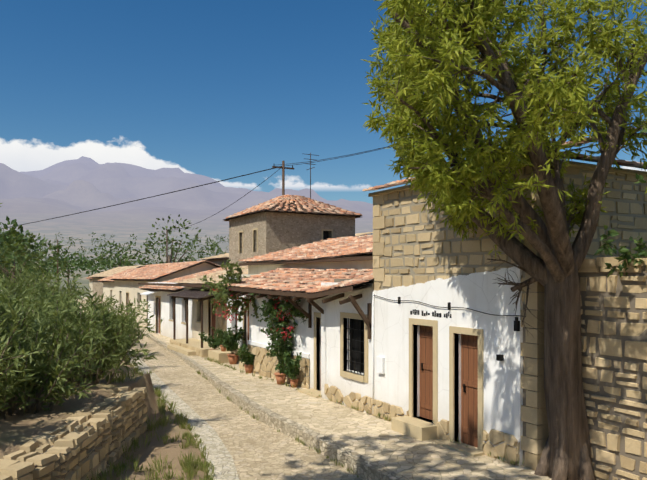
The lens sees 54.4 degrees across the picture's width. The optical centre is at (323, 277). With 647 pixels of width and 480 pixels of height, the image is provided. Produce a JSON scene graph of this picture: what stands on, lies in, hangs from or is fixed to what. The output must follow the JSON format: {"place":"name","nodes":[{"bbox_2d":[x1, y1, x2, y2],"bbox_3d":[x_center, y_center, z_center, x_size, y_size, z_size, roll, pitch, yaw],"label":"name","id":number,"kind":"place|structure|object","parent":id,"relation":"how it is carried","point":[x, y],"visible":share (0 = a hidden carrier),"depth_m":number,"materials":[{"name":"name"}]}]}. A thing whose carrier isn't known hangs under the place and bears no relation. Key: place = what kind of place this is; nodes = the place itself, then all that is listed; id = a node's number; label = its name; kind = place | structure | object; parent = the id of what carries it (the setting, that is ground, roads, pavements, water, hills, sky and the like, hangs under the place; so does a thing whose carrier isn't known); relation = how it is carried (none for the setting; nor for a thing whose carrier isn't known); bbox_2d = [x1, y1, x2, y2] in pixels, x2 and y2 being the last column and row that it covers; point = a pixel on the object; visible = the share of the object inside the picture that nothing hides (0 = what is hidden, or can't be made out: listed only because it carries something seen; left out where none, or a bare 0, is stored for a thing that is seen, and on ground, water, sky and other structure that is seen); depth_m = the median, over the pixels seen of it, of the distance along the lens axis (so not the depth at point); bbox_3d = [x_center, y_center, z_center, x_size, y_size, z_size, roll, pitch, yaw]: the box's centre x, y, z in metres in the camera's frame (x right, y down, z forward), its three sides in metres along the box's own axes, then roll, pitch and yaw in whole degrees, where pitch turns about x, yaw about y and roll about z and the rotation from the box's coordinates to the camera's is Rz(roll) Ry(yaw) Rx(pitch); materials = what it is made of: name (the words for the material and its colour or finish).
{"place":"outdoors","nodes":[
{"label":"outdoors","id":0,"kind":"place"},
{"bbox_2d":[0,356,207,479],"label":"soil ground","id":1,"kind":"structure","parent":0,"point":[17,430],"depth_m":11.60,"materials":[{"name":"brown soil"}]},
{"bbox_2d":[0,203,10,334],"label":"sapling wood","id":2,"kind":"object","parent":1,"relation":"on","point":[2,309],"visible":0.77,"depth_m":10.78,"materials":[{"name":"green plant"}]},
{"bbox_2d":[0,297,24,364],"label":"bush","id":3,"kind":"object","parent":1,"relation":"on","point":[13,307],"visible":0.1,"depth_m":11.28,"materials":[{"name":"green plant"}]},
{"bbox_2d":[0,282,41,410],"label":"bush","id":4,"kind":"object","parent":1,"relation":"on","point":[17,357],"visible":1,"depth_m":9.12,"materials":[{"name":"green plant"}]},
{"bbox_2d":[0,275,51,354],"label":"bush","id":5,"kind":"object","parent":1,"relation":"on","point":[5,299],"visible":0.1,"depth_m":12.34,"materials":[{"name":"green plant"}]},
{"bbox_2d":[2,279,69,336],"bbox_3d":[-7.547,1.180,15.704,3.042,2.354,3.742,0,0,-29],"label":"bush","id":6,"kind":"object","parent":1,"relation":"on","point":[29,304],"visible":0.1,"depth_m":15.87,"materials":[{"name":"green plant"}]},
{"bbox_2d":[0,270,85,324],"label":"bush","id":7,"kind":"object","parent":1,"relation":"on","point":[44,287],"visible":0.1,"depth_m":19.44,"materials":[{"name":"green plant"}]},
{"bbox_2d":[1,261,84,309],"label":"bush","id":8,"kind":"object","parent":1,"relation":"on","point":[38,271],"visible":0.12,"depth_m":27.63,"materials":[{"name":"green plant"}]},
{"bbox_2d":[0,264,93,322],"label":"bush","id":9,"kind":"object","parent":1,"relation":"on","point":[50,277],"visible":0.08,"depth_m":23.98,"materials":[{"name":"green plant"}]},
{"bbox_2d":[0,297,104,418],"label":"bush","id":10,"kind":"object","parent":1,"relation":"on","point":[41,378],"visible":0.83,"depth_m":11.08,"materials":[{"name":"green plant"}]},
{"bbox_2d":[0,290,107,368],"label":"bush","id":11,"kind":"object","parent":1,"relation":"on","point":[44,311],"visible":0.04,"depth_m":13.77,"materials":[{"name":"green plant"}]},
{"bbox_2d":[0,386,147,479],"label":"rubble wall","id":12,"kind":"structure","parent":1,"relation":"on","point":[81,443],"depth_m":9.91,"materials":[{"name":"stone"}]},
{"bbox_2d":[29,286,162,386],"bbox_3d":[-5.206,1.228,13.424,3.209,2.250,2.370,0,0,30],"label":"bush","id":13,"kind":"object","parent":1,"relation":"on","point":[112,340],"visible":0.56,"depth_m":13.21,"materials":[{"name":"green plant"}]},
{"bbox_2d":[56,299,154,374],"bbox_3d":[-6.694,1.714,17.791,3.399,2.350,2.688,0,0,12],"label":"bush","id":14,"kind":"object","parent":1,"relation":"on","point":[121,345],"depth_m":17.95,"materials":[{"name":"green plant"}]},
{"bbox_2d":[86,295,141,321],"bbox_3d":[-10.463,2.088,30.088,3.537,2.618,2.883,0,0,1],"label":"bush","id":15,"kind":"object","parent":1,"relation":"on","point":[115,307],"visible":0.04,"depth_m":30.14,"materials":[{"name":"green plant"}]},
{"bbox_2d":[84,292,150,352],"bbox_3d":[-8.851,1.976,26.380,2.836,2.800,3.962,0,0,-29],"label":"bush","id":16,"kind":"object","parent":1,"relation":"on","point":[99,301],"visible":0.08,"depth_m":26.18,"materials":[{"name":"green plant"}]},
{"bbox_2d":[98,304,150,366],"bbox_3d":[-7.978,1.985,21.926,3.205,2.266,3.307,0,0,15],"label":"bush","id":17,"kind":"object","parent":1,"relation":"on","point":[135,326],"depth_m":22.70,"materials":[{"name":"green plant"}]},
{"bbox_2d":[13,355,523,479],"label":"grass tufts","id":18,"kind":"object","parent":1,"relation":"on","point":[187,464],"visible":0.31,"depth_m":12.06,"materials":[{"name":"green plant"}]},
{"bbox_2d":[0,156,373,296],"bbox_3d":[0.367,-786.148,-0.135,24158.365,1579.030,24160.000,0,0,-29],"label":"terrain","id":19,"kind":"structure","parent":0,"point":[73,187],"depth_m":4319.56,"materials":[{"name":"stone"}]},
{"bbox_2d":[0,214,228,296],"bbox_3d":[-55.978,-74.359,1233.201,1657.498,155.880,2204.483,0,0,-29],"label":"background trees","id":20,"kind":"object","parent":19,"relation":"on","point":[12,239],"visible":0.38,"depth_m":80.88,"materials":[{"name":"green plant"}]},
{"bbox_2d":[87,232,372,326],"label":"houses","id":21,"kind":"structure","parent":19,"relation":"on","point":[121,284],"depth_m":45.62,"materials":[{"name":"beige paint"}]},
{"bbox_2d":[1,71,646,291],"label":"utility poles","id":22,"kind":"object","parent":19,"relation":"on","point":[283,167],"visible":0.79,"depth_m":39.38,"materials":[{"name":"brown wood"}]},
{"bbox_2d":[578,256,646,479],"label":"rubble wall","id":23,"kind":"structure","parent":19,"relation":"on","point":[614,337],"depth_m":9.17,"materials":[{"name":"stone"}]},
{"bbox_2d":[593,116,646,277],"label":"climbing plant","id":24,"kind":"object","parent":23,"relation":"on","point":[623,250],"visible":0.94,"depth_m":8.78,"materials":[{"name":"green plant"}]},
{"bbox_2d":[74,297,363,479],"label":"street paving","id":25,"kind":"structure","parent":0,"point":[238,442],"depth_m":13.24,"materials":[{"name":"stone"}]},
{"bbox_2d":[223,153,361,267],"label":"tower","id":26,"kind":"structure","parent":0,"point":[282,222],"depth_m":31.44,"materials":[{"name":"stone"},{"name":"red tile"},{"name":"wood"}]},
{"bbox_2d":[80,296,550,479],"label":"sidewalk paving","id":27,"kind":"structure","parent":0,"point":[364,445],"depth_m":12.31,"materials":[{"name":"stone"}]},
{"bbox_2d":[138,265,247,356],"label":"house","id":28,"kind":"structure","parent":27,"relation":"on","point":[181,307],"depth_m":29.82,"materials":[{"name":"beige paint"}]},
{"bbox_2d":[208,274,261,369],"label":"house","id":29,"kind":"structure","parent":27,"relation":"on","point":[219,355],"depth_m":23.16,"materials":[{"name":"paint"}]},
{"bbox_2d":[200,259,258,322],"bbox_3d":[-2.901,1.249,21.270,2.273,3.750,3.022,0,0,-29],"label":"climbing plant","id":30,"kind":"object","parent":29,"relation":"on","point":[219,287],"visible":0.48,"depth_m":20.76,"materials":[{"name":"green plant"}]},
{"bbox_2d":[210,345,298,387],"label":"flower pots","id":31,"kind":"object","parent":27,"relation":"on","point":[233,359],"visible":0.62,"depth_m":20.57,"materials":[{"name":"ceramic"}]},
{"bbox_2d":[224,235,373,414],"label":"house","id":32,"kind":"structure","parent":27,"relation":"on","point":[328,282],"depth_m":17.02,"materials":[{"name":"paint"}]},
{"bbox_2d":[198,293,306,379],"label":"climbing plants","id":33,"kind":"object","parent":32,"relation":"attached to","point":[229,339],"visible":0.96,"depth_m":18.14,"materials":[{"name":"green plant"}]},
{"bbox_2d":[213,289,293,340],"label":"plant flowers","id":34,"kind":"object","parent":33,"relation":"attached to","point":[246,311],"visible":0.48,"depth_m":18.48,"materials":[{"name":"red plant"}]},
{"bbox_2d":[361,0,646,479],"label":"tree","id":35,"kind":"object","parent":27,"relation":"on","point":[434,52],"visible":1,"depth_m":8.81,"materials":[{"name":"green plant"}]},
{"bbox_2d":[362,128,646,469],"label":"house","id":36,"kind":"structure","parent":27,"relation":"on","point":[457,351],"depth_m":11.54,"materials":[{"name":"paint"}]},
{"bbox_2d":[0,0,646,203],"label":"sky","id":37,"kind":"structure","parent":0,"point":[218,90],"materials":[{"name":"blue"}]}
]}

